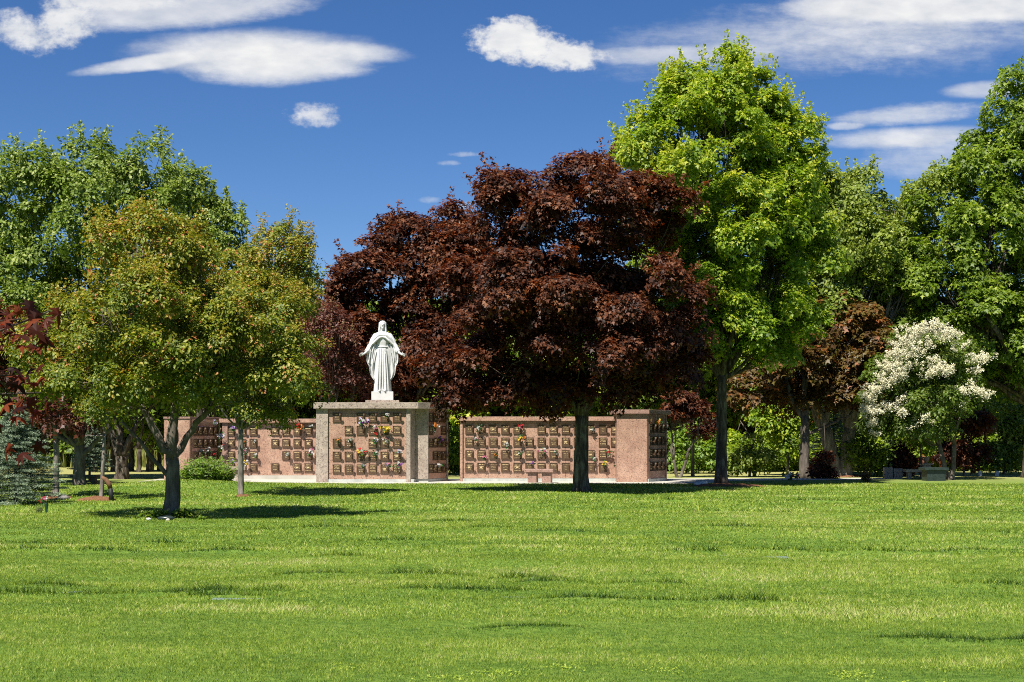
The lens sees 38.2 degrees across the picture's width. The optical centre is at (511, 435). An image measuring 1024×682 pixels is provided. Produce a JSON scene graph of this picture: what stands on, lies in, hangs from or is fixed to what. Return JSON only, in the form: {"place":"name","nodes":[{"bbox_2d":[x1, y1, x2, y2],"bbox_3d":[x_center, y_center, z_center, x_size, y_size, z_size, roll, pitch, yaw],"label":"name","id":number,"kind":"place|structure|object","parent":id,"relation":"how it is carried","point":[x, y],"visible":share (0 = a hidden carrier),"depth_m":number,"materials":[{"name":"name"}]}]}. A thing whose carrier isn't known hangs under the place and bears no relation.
{"place":"outdoors","nodes":[
{"label":"outdoors","id":0,"kind":"place"},
{"bbox_2d":[3,445,221,467],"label":"meadow grass","id":1,"kind":"structure","parent":0,"point":[143,459],"depth_m":73.81,"materials":[{"name":"green plant"}]},
{"bbox_2d":[0,466,1023,681],"bbox_3d":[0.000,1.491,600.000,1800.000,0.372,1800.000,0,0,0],"label":"lawn ground","id":2,"kind":"structure","parent":0,"point":[144,475],"depth_m":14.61,"materials":[{"name":"green plant"}]},
{"bbox_2d":[0,299,63,465],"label":"purple maple tree","id":3,"kind":"object","parent":2,"relation":"on","point":[32,326],"visible":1,"depth_m":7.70,"materials":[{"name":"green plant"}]},
{"bbox_2d":[0,405,72,504],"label":"blue spruce","id":4,"kind":"object","parent":2,"relation":"on","point":[17,483],"visible":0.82,"depth_m":34.32,"materials":[{"name":"green plant"}]},
{"bbox_2d":[36,505,44,512],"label":"ground plant","id":5,"kind":"object","parent":2,"relation":"on","point":[39,510],"visible":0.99,"depth_m":31.12,"materials":[{"name":"green plant"}]},
{"bbox_2d":[0,293,103,466],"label":"woodland tree","id":6,"kind":"object","parent":2,"relation":"on","point":[63,446],"visible":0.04,"depth_m":73.21,"materials":[{"name":"green plant"}]},
{"bbox_2d":[11,366,97,494],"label":"young maple tree","id":7,"kind":"object","parent":2,"relation":"on","point":[55,414],"visible":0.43,"depth_m":37.34,"materials":[{"name":"red plant"}]},
{"bbox_2d":[0,297,132,484],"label":"purple maple tree","id":8,"kind":"object","parent":2,"relation":"on","point":[81,451],"visible":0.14,"depth_m":47.35,"materials":[{"name":"red plant"}]},
{"bbox_2d":[70,475,98,483],"bbox_3d":[-13.744,1.438,47.600,0.840,0.350,0.400,0,0,0],"label":"picnic bench","id":9,"kind":"object","parent":2,"relation":"on","point":[93,479],"visible":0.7,"depth_m":47.45,"materials":[{"name":"black plastic"}]},
{"bbox_2d":[67,426,113,481],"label":"blue spruce","id":10,"kind":"object","parent":2,"relation":"on","point":[94,453],"visible":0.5,"depth_m":49.87,"materials":[{"name":"green plant"}]},
{"bbox_2d":[77,496,115,500],"bbox_3d":[-10.170,1.548,36.432,1.046,0.154,0.891,0,0,0],"label":"mulch ring","id":11,"kind":"object","parent":2,"relation":"on","point":[97,498],"visible":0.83,"depth_m":36.13,"materials":[{"name":"brown soil"}]},
{"bbox_2d":[0,120,207,478],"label":"silver maple tree","id":12,"kind":"object","parent":2,"relation":"on","point":[66,182],"visible":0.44,"depth_m":51.98,"materials":[{"name":"green plant"}]},
{"bbox_2d":[101,476,113,500],"bbox_3d":[-9.838,1.296,36.000,0.325,0.646,0.128,0,0,0],"label":"bent post","id":13,"kind":"object","parent":2,"relation":"on","point":[109,486],"visible":0.91,"depth_m":35.95,"materials":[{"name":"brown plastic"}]},
{"bbox_2d":[68,372,147,495],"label":"young maple tree","id":14,"kind":"object","parent":2,"relation":"on","point":[86,407],"visible":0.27,"depth_m":36.45,"materials":[{"name":"green plant"}]},
{"bbox_2d":[93,413,122,471],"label":"tree","id":15,"kind":"object","parent":2,"relation":"on","point":[108,442],"visible":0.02,"depth_m":62.95,"materials":[{"name":"brown plant"}]},
{"bbox_2d":[110,406,132,471],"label":"tree","id":16,"kind":"object","parent":2,"relation":"on","point":[112,469],"visible":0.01,"depth_m":63.92,"materials":[{"name":"brown plant"}]},
{"bbox_2d":[128,422,134,470],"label":"tree","id":17,"kind":"object","parent":2,"relation":"on","point":[131,462],"visible":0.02,"depth_m":64.90,"materials":[{"name":"brown plant"}]},
{"bbox_2d":[96,318,168,450],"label":"woodland tree","id":18,"kind":"object","parent":2,"relation":"on","point":[125,436],"visible":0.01,"depth_m":102.39,"materials":[{"name":"green plant"}]},
{"bbox_2d":[112,401,160,471],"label":"tree","id":19,"kind":"object","parent":2,"relation":"on","point":[139,457],"visible":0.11,"depth_m":62.93,"materials":[{"name":"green plant"}]},
{"bbox_2d":[121,411,166,471],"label":"leafy tree","id":20,"kind":"object","parent":2,"relation":"on","point":[152,442],"visible":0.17,"depth_m":63.56,"materials":[{"name":"green plant"}]},
{"bbox_2d":[134,509,169,517],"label":"ground plant","id":21,"kind":"object","parent":2,"relation":"on","point":[155,513],"visible":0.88,"depth_m":28.74,"materials":[{"name":"green plant"}]},
{"bbox_2d":[134,397,170,471],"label":"tree","id":22,"kind":"object","parent":2,"relation":"on","point":[148,463],"visible":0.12,"depth_m":63.88,"materials":[{"name":"brown plant"}]},
{"bbox_2d":[0,181,325,515],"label":"crabapple tree","id":23,"kind":"object","parent":2,"relation":"on","point":[215,329],"visible":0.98,"depth_m":28.46,"materials":[{"name":"green plant"}]},
{"bbox_2d":[157,516,174,519],"bbox_3d":[-6.612,1.577,28.304,0.351,0.108,0.194,0,0,0],"label":"rock","id":24,"kind":"object","parent":2,"relation":"on","point":[165,517],"visible":0.67,"depth_m":28.23,"materials":[{"name":"stone"}]},
{"bbox_2d":[149,327,187,416],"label":"woodland tree","id":25,"kind":"object","parent":2,"relation":"on","point":[153,343],"depth_m":87.54,"materials":[{"name":"green plant"}]},
{"bbox_2d":[154,401,183,470],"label":"tree","id":26,"kind":"object","parent":2,"relation":"on","point":[159,458],"visible":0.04,"depth_m":64.94,"materials":[{"name":"green plant"}]},
{"bbox_2d":[169,507,204,517],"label":"ground plant","id":27,"kind":"object","parent":2,"relation":"on","point":[183,512],"visible":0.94,"depth_m":28.82,"materials":[{"name":"green plant"}]},
{"bbox_2d":[171,388,238,460],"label":"woodland tree","id":28,"kind":"object","parent":2,"relation":"on","point":[194,413],"visible":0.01,"depth_m":75.61,"materials":[{"name":"green plant"}]},
{"bbox_2d":[180,456,237,480],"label":"shrub","id":29,"kind":"object","parent":2,"relation":"on","point":[210,468],"visible":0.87,"depth_m":48.30,"materials":[{"name":"green plant"}]},
{"bbox_2d":[230,467,245,480],"bbox_3d":[-9.524,1.324,50.200,0.950,0.550,0.450,0,0,-5],"label":"stone bench","id":30,"kind":"object","parent":2,"relation":"on","point":[236,477],"visible":0.22,"depth_m":50.07,"materials":[{"name":"grey stone"}]},
{"bbox_2d":[163,417,315,479],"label":"columbarium wall","id":31,"kind":"structure","parent":2,"relation":"on","point":[272,460],"depth_m":52.30,"materials":[{"name":"pink stone"}]},
{"bbox_2d":[152,149,328,439],"bbox_3d":[-11.370,-5.163,62.036,7.812,13.823,5.859,0,0,-20],"label":"silver maple tree","id":32,"kind":"object","parent":2,"relation":"on","point":[219,213],"visible":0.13,"depth_m":61.52,"materials":[{"name":"green plant"}]},
{"bbox_2d":[195,204,335,494],"bbox_3d":[-6.665,-2.176,38.489,4.054,7.797,3.084,0,0,24],"label":"crabapple tree","id":33,"kind":"object","parent":2,"relation":"on","point":[259,408],"visible":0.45,"depth_m":38.21,"materials":[{"name":"green plant"}]},
{"bbox_2d":[220,387,319,432],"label":"woodland tree","id":34,"kind":"object","parent":2,"relation":"on","point":[298,402],"visible":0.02,"depth_m":74.11,"materials":[{"name":"green plant"}]},
{"bbox_2d":[260,313,350,418],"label":"woodland tree","id":35,"kind":"object","parent":2,"relation":"on","point":[302,415],"visible":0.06,"depth_m":74.42,"materials":[{"name":"green plant"}]},
{"bbox_2d":[297,392,341,416],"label":"woodland tree","id":36,"kind":"object","parent":2,"relation":"on","point":[326,397],"depth_m":75.75,"materials":[{"name":"green plant"}]},
{"bbox_2d":[295,291,394,401],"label":"plum tree","id":37,"kind":"object","parent":2,"relation":"on","point":[339,352],"visible":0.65,"depth_m":53.02,"materials":[{"name":"red plant"}]},
{"bbox_2d":[337,324,401,401],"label":"woodland tree","id":38,"kind":"object","parent":2,"relation":"on","point":[339,399],"depth_m":75.47,"materials":[{"name":"green plant"}]},
{"bbox_2d":[313,402,449,481],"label":"columbarium block","id":39,"kind":"structure","parent":2,"relation":"on","point":[413,436],"depth_m":49.06,"materials":[{"name":"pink stone"}]},
{"bbox_2d":[358,417,369,424],"bbox_3d":[-4.904,-0.450,48.914,0.394,0.346,0.270,0,0,0],"label":"flower bouquet","id":40,"kind":"object","parent":39,"relation":"attached to","point":[363,421],"visible":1,"depth_m":48.92,"materials":[{"name":"white plant"}]},
{"bbox_2d":[359,321,404,401],"bbox_3d":[-4.361,-2.497,49.900,1.535,2.781,0.840,0,0,-3],"label":"statue","id":41,"kind":"object","parent":39,"relation":"on","point":[382,357],"visible":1,"depth_m":49.75,"materials":[{"name":"white stone"}]},
{"bbox_2d":[378,426,392,436],"bbox_3d":[-4.184,-0.126,48.932,0.477,0.420,0.251,0,0,0],"label":"flower bouquet","id":42,"kind":"object","parent":39,"relation":"attached to","point":[388,428],"visible":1,"depth_m":48.91,"materials":[{"name":"yellow plant"}]},
{"bbox_2d":[299,186,512,406],"bbox_3d":[-3.771,-3.963,56.535,8.504,11.419,6.130,0,0,-14],"label":"purple maple tree","id":43,"kind":"object","parent":2,"relation":"on","point":[425,327],"visible":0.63,"depth_m":55.66,"materials":[{"name":"red plant"}]},
{"bbox_2d":[146,479,713,483],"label":"walkway","id":44,"kind":"structure","parent":2,"relation":"on","point":[455,481],"depth_m":49.81,"materials":[{"name":"concrete"}]},
{"bbox_2d":[396,333,491,433],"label":"woodland tree","id":45,"kind":"object","parent":2,"relation":"on","point":[451,419],"visible":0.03,"depth_m":72.88,"materials":[{"name":"green plant"}]},
{"bbox_2d":[448,419,459,473],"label":"round shrub","id":46,"kind":"object","parent":2,"relation":"on","point":[454,458],"visible":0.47,"depth_m":59.48,"materials":[{"name":"green plant"}]},
{"bbox_2d":[391,293,524,426],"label":"woodland tree","id":47,"kind":"object","parent":2,"relation":"on","point":[494,408],"visible":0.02,"depth_m":74.68,"materials":[{"name":"green plant"}]},
{"bbox_2d":[465,329,531,416],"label":"woodland tree","id":48,"kind":"object","parent":2,"relation":"on","point":[499,412],"visible":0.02,"depth_m":75.59,"materials":[{"name":"green plant"}]},
{"bbox_2d":[1,662,997,681],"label":"lawn weeds","id":49,"kind":"object","parent":2,"relation":"on","point":[511,674],"visible":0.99,"depth_m":9.89,"materials":[{"name":"green plant"}]},
{"bbox_2d":[524,469,555,482],"bbox_3d":[0.921,1.345,48.700,0.980,0.510,0.420,0,0,14],"label":"stone bench","id":50,"kind":"object","parent":2,"relation":"on","point":[533,475],"visible":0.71,"depth_m":48.55,"materials":[{"name":"pink stone"}]},
{"bbox_2d":[503,329,612,416],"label":"woodland tree","id":51,"kind":"object","parent":2,"relation":"on","point":[516,409],"visible":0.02,"depth_m":73.42,"materials":[{"name":"green plant"}]},
{"bbox_2d":[407,137,720,491],"bbox_3d":[1.613,-3.287,41.439,8.264,10.016,7.923,0,0,-32],"label":"red maple tree","id":52,"kind":"object","parent":2,"relation":"on","point":[532,299],"visible":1,"depth_m":40.21,"materials":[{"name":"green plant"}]},
{"bbox_2d":[459,410,670,481],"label":"columbarium wall","id":53,"kind":"structure","parent":2,"relation":"on","point":[635,441],"depth_m":50.00,"materials":[{"name":"pink stone"}]},
{"bbox_2d":[563,339,675,416],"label":"woodland tree","id":54,"kind":"object","parent":2,"relation":"on","point":[597,407],"visible":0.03,"depth_m":73.34,"materials":[{"name":"green plant"}]},
{"bbox_2d":[601,363,686,433],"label":"woodland tree","id":55,"kind":"object","parent":2,"relation":"on","point":[658,406],"visible":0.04,"depth_m":74.76,"materials":[{"name":"green plant"}]},
{"bbox_2d":[659,384,712,477],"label":"tree","id":56,"kind":"object","parent":2,"relation":"on","point":[686,407],"visible":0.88,"depth_m":54.80,"materials":[{"name":"red plant"}]},
{"bbox_2d":[667,422,728,473],"bbox_3d":[7.401,0.641,60.953,3.405,2.478,2.518,0,0,0],"label":"round shrub","id":57,"kind":"object","parent":2,"relation":"on","point":[704,453],"visible":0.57,"depth_m":60.53,"materials":[{"name":"green plant"}]},
{"bbox_2d":[659,299,745,435],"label":"woodland tree","id":58,"kind":"object","parent":2,"relation":"on","point":[706,377],"visible":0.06,"depth_m":76.53,"materials":[{"name":"green plant"}]},
{"bbox_2d":[685,394,727,475],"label":"tree","id":59,"kind":"object","parent":2,"relation":"on","point":[708,427],"visible":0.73,"depth_m":56.31,"materials":[{"name":"red plant"}]},
{"bbox_2d":[682,308,764,436],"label":"woodland tree","id":60,"kind":"object","parent":2,"relation":"on","point":[735,423],"visible":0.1,"depth_m":76.87,"materials":[{"name":"green plant"}]},
{"bbox_2d":[691,483,764,486],"bbox_3d":[6.494,1.508,45.085,2.724,0.123,1.994,0,0,0],"label":"mulch ring","id":61,"kind":"object","parent":2,"relation":"on","point":[726,485],"visible":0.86,"depth_m":44.43,"materials":[{"name":"brown soil"}]},
{"bbox_2d":[607,28,853,483],"bbox_3d":[6.645,-5.328,44.905,7.596,14.032,6.701,0,0,0],"label":"maple tree","id":62,"kind":"object","parent":2,"relation":"on","point":[766,226],"visible":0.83,"depth_m":44.38,"materials":[{"name":"green plant"}]},
{"bbox_2d":[700,438,768,470],"bbox_3d":[9.867,0.876,65.097,3.508,1.957,2.390,0,0,20],"label":"wood edge shrub","id":63,"kind":"object","parent":2,"relation":"on","point":[730,448],"visible":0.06,"depth_m":64.86,"materials":[{"name":"green plant"}]},
{"bbox_2d":[727,425,767,446],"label":"wood edge shrub","id":64,"kind":"object","parent":2,"relation":"on","point":[732,435],"visible":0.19,"depth_m":67.15,"materials":[{"name":"green plant"}]},
{"bbox_2d":[729,299,772,438],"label":"woodland tree","id":65,"kind":"object","parent":2,"relation":"on","point":[750,429],"depth_m":78.48,"materials":[{"name":"green plant"}]},
{"bbox_2d":[727,421,781,476],"bbox_3d":[8.933,0.559,55.862,2.487,2.286,1.623,0,0,0],"label":"round shrub","id":66,"kind":"object","parent":2,"relation":"on","point":[749,459],"visible":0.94,"depth_m":55.62,"materials":[{"name":"green plant"}]},
{"bbox_2d":[728,427,793,471],"bbox_3d":[10.566,0.720,64.651,2.530,2.583,3.996,0,0,-32],"label":"wood edge shrub","id":67,"kind":"object","parent":2,"relation":"on","point":[783,460],"visible":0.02,"depth_m":63.66,"materials":[{"name":"green plant"}]},
{"bbox_2d":[731,436,796,469],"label":"wood edge shrub","id":68,"kind":"object","parent":2,"relation":"on","point":[739,440],"visible":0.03,"depth_m":66.74,"materials":[{"name":"green plant"}]},
{"bbox_2d":[753,376,793,433],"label":"woodland tree","id":69,"kind":"object","parent":2,"relation":"on","point":[757,423],"depth_m":77.60,"materials":[{"name":"green plant"}]},
{"bbox_2d":[744,403,816,473],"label":"leafy tree","id":70,"kind":"object","parent":2,"relation":"on","point":[784,433],"visible":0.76,"depth_m":57.49,"materials":[{"name":"green plant"}]},
{"bbox_2d":[780,469,793,479],"bbox_3d":[9.585,1.397,51.499,0.474,0.525,0.240,0,0,0],"label":"flower bouquet","id":71,"kind":"object","parent":2,"relation":"on","point":[788,476],"visible":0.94,"depth_m":51.45,"materials":[{"name":"multicoloured plant"}]},
{"bbox_2d":[772,442,816,470],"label":"wood edge shrub","id":72,"kind":"object","parent":2,"relation":"on","point":[794,461],"visible":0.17,"depth_m":65.02,"materials":[{"name":"green plant"}]},
{"bbox_2d":[716,289,903,477],"bbox_3d":[10.994,-1.865,54.608,7.004,7.163,3.899,0,0,0],"label":"bronze maple tree","id":73,"kind":"object","parent":2,"relation":"on","point":[810,379],"visible":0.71,"depth_m":54.14,"materials":[{"name":"brown plant"}]},
{"bbox_2d":[797,427,836,466],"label":"wood edge shrub","id":74,"kind":"object","parent":2,"relation":"on","point":[814,436],"visible":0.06,"depth_m":67.44,"materials":[{"name":"green plant"}]},
{"bbox_2d":[805,429,839,478],"bbox_3d":[11.245,0.669,53.580,1.246,2.235,1.136,0,0,21],"label":"round shrub","id":75,"kind":"object","parent":2,"relation":"on","point":[819,468],"visible":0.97,"depth_m":53.34,"materials":[{"name":"red plant"}]},
{"bbox_2d":[809,397,859,473],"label":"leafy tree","id":76,"kind":"object","parent":2,"relation":"on","point":[839,424],"visible":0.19,"depth_m":59.87,"materials":[{"name":"green plant"}]},
{"bbox_2d":[813,474,861,476],"bbox_3d":[12.418,1.510,56.089,2.143,0.155,1.960,0,0,-30],"label":"mulch ring","id":77,"kind":"object","parent":2,"relation":"on","point":[854,475],"visible":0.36,"depth_m":55.41,"materials":[{"name":"brown soil"}]},
{"bbox_2d":[814,437,885,470],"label":"wood edge shrub","id":78,"kind":"object","parent":2,"relation":"on","point":[880,440],"visible":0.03,"depth_m":65.74,"materials":[{"name":"green plant"}]},
{"bbox_2d":[786,314,936,439],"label":"woodland tree","id":79,"kind":"object","parent":2,"relation":"on","point":[864,413],"visible":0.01,"depth_m":72.19,"materials":[{"name":"green plant"}]},
{"bbox_2d":[768,152,955,474],"bbox_3d":[13.192,-4.440,56.432,7.054,12.504,5.702,0,0,0],"label":"poplar tree","id":80,"kind":"object","parent":2,"relation":"on","point":[865,231],"visible":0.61,"depth_m":55.31,"materials":[{"name":"green plant"}]},
{"bbox_2d":[860,471,872,481],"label":"ground plant","id":81,"kind":"object","parent":2,"relation":"on","point":[865,476],"visible":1,"depth_m":49.93,"materials":[{"name":"green plant"}]},
{"bbox_2d":[837,425,896,476],"bbox_3d":[13.266,0.675,56.121,2.218,2.608,2.392,0,0,0],"label":"round shrub","id":82,"kind":"object","parent":2,"relation":"on","point":[873,458],"visible":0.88,"depth_m":55.54,"materials":[{"name":"green plant"}]},
{"bbox_2d":[883,467,892,477],"bbox_3d":[13.719,1.375,54.000,0.320,0.450,0.200,0,0,0],"label":"headstone","id":83,"kind":"object","parent":2,"relation":"on","point":[887,472],"visible":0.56,"depth_m":53.90,"materials":[{"name":"grey stone"}]},
{"bbox_2d":[893,468,902,477],"bbox_3d":[14.069,1.395,54.000,0.320,0.410,0.200,0,0,0],"label":"headstone","id":84,"kind":"object","parent":2,"relation":"on","point":[897,472],"visible":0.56,"depth_m":53.90,"materials":[{"name":"grey stone"}]},
{"bbox_2d":[872,434,936,468],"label":"wood edge shrub","id":85,"kind":"object","parent":2,"relation":"on","point":[888,444],"visible":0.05,"depth_m":65.23,"materials":[{"name":"green plant"}]},
{"bbox_2d":[884,439,925,475],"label":"round shrub","id":86,"kind":"object","parent":2,"relation":"on","point":[906,458],"visible":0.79,"depth_m":56.64,"materials":[{"name":"red plant"}]},
{"bbox_2d":[903,469,921,478],"bbox_3d":[14.582,1.395,53.000,1.050,0.410,0.400,0,0,0],"label":"stone bench","id":87,"kind":"object","parent":2,"relation":"on","point":[909,473],"visible":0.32,"depth_m":52.84,"materials":[{"name":"grey stone"}]},
{"bbox_2d":[902,417,936,477],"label":"leafy tree","id":88,"kind":"object","parent":2,"relation":"on","point":[925,444],"visible":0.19,"depth_m":54.47,"materials":[{"name":"green plant"}]},
{"bbox_2d":[887,302,955,433],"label":"woodland tree","id":89,"kind":"object","parent":2,"relation":"on","point":[922,381],"depth_m":72.59,"materials":[{"name":"green plant"}]},
{"bbox_2d":[853,317,997,479],"bbox_3d":[14.437,-1.182,51.898,4.937,5.834,3.376,0,0,0],"label":"lilac tree","id":90,"kind":"object","parent":2,"relation":"on","point":[947,363],"visible":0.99,"depth_m":51.48,"materials":[{"name":"white plant"}]},
{"bbox_2d":[918,467,948,480],"bbox_3d":[14.528,1.345,51.000,0.840,0.510,0.640,0,0,-6],"label":"monument","id":91,"kind":"object","parent":2,"relation":"on","point":[933,473],"visible":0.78,"depth_m":50.76,"materials":[{"name":"stone"}]},
{"bbox_2d":[913,448,961,471],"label":"wood edge shrub","id":92,"kind":"object","parent":2,"relation":"on","point":[916,453],"visible":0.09,"depth_m":64.43,"materials":[{"name":"green plant"}]},
{"bbox_2d":[873,56,1023,477],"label":"maple tree","id":93,"kind":"object","parent":2,"relation":"on","point":[992,291],"visible":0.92,"depth_m":54.12,"materials":[{"name":"green plant"}]},
{"bbox_2d":[918,433,990,471],"bbox_3d":[19.552,0.607,64.791,4.150,2.737,2.827,0,0,-31],"label":"wood edge shrub","id":94,"kind":"object","parent":2,"relation":"on","point":[925,449],"visible":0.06,"depth_m":64.15,"materials":[{"name":"green plant"}]},
{"bbox_2d":[922,317,1001,433],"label":"woodland tree","id":95,"kind":"object","parent":2,"relation":"on","point":[944,400],"visible":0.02,"depth_m":72.22,"materials":[{"name":"green plant"}]},
{"bbox_2d":[931,409,998,475],"bbox_3d":[17.466,0.321,56.910,2.521,2.760,2.130,0,0,-33],"label":"round shrub","id":96,"kind":"object","parent":2,"relation":"on","point":[969,453],"visible":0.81,"depth_m":56.67,"materials":[{"name":"red plant"}]},
{"bbox_2d":[947,309,1016,437],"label":"woodland tree","id":97,"kind":"object","parent":2,"relation":"on","point":[994,434],"visible":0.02,"depth_m":72.98,"materials":[{"name":"green plant"}]},
{"bbox_2d":[964,334,1018,417],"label":"woodland tree","id":98,"kind":"object","parent":2,"relation":"on","point":[977,403],"visible":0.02,"depth_m":73.37,"materials":[{"name":"green plant"}]},
{"bbox_2d":[975,393,1023,473],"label":"round shrub","id":99,"kind":"object","parent":2,"relation":"on","point":[1007,446],"visible":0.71,"depth_m":59.51,"materials":[{"name":"green plant"}]},
{"bbox_2d":[986,434,1021,470],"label":"wood edge shrub","id":100,"kind":"object","parent":2,"relation":"on","point":[1002,459],"visible":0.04,"depth_m":65.15,"materials":[{"name":"green plant"}]},
{"bbox_3d":[-9.802,1.535,31.158,0.080,0.240,0.078,0,0,0],"label":"flower vase","id":101,"kind":"object","parent":2,"relation":"on","visible":0},
{"bbox_2d":[38,494,50,504],"bbox_3d":[-9.856,1.348,31.180,0.237,0.275,0.229,0,0,-43],"label":"flower bouquet","id":102,"kind":"object","parent":101,"relation":"in","point":[43,498],"visible":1,"depth_m":31.14,"materials":[{"name":"pink plant"}]},
{"bbox_2d":[0,0,1023,310],"label":"sky","id":103,"kind":"structure","parent":0,"point":[337,112],"materials":[{"name":"blue"}]},
{"bbox_2d":[694,481,707,484],"bbox_3d":[5.801,1.460,45.409,0.446,0.178,0.170,0,0,-5],"label":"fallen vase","id":104,"kind":"object","parent":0,"point":[701,482],"visible":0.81,"depth_m":45.36,"materials":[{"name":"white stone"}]},
{"bbox_2d":[667,478,898,480],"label":"path","id":105,"kind":"structure","parent":0,"point":[734,479],"depth_m":53.55,"materials":[{"name":"concrete"}]},
{"bbox_2d":[920,457,932,466],"bbox_3d":[14.896,1.175,53.200,0.380,0.850,0.380,0,0,0],"label":"urn","id":106,"kind":"object","parent":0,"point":[926,463],"visible":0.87,"depth_m":53.08,"materials":[{"name":"grey stone"}]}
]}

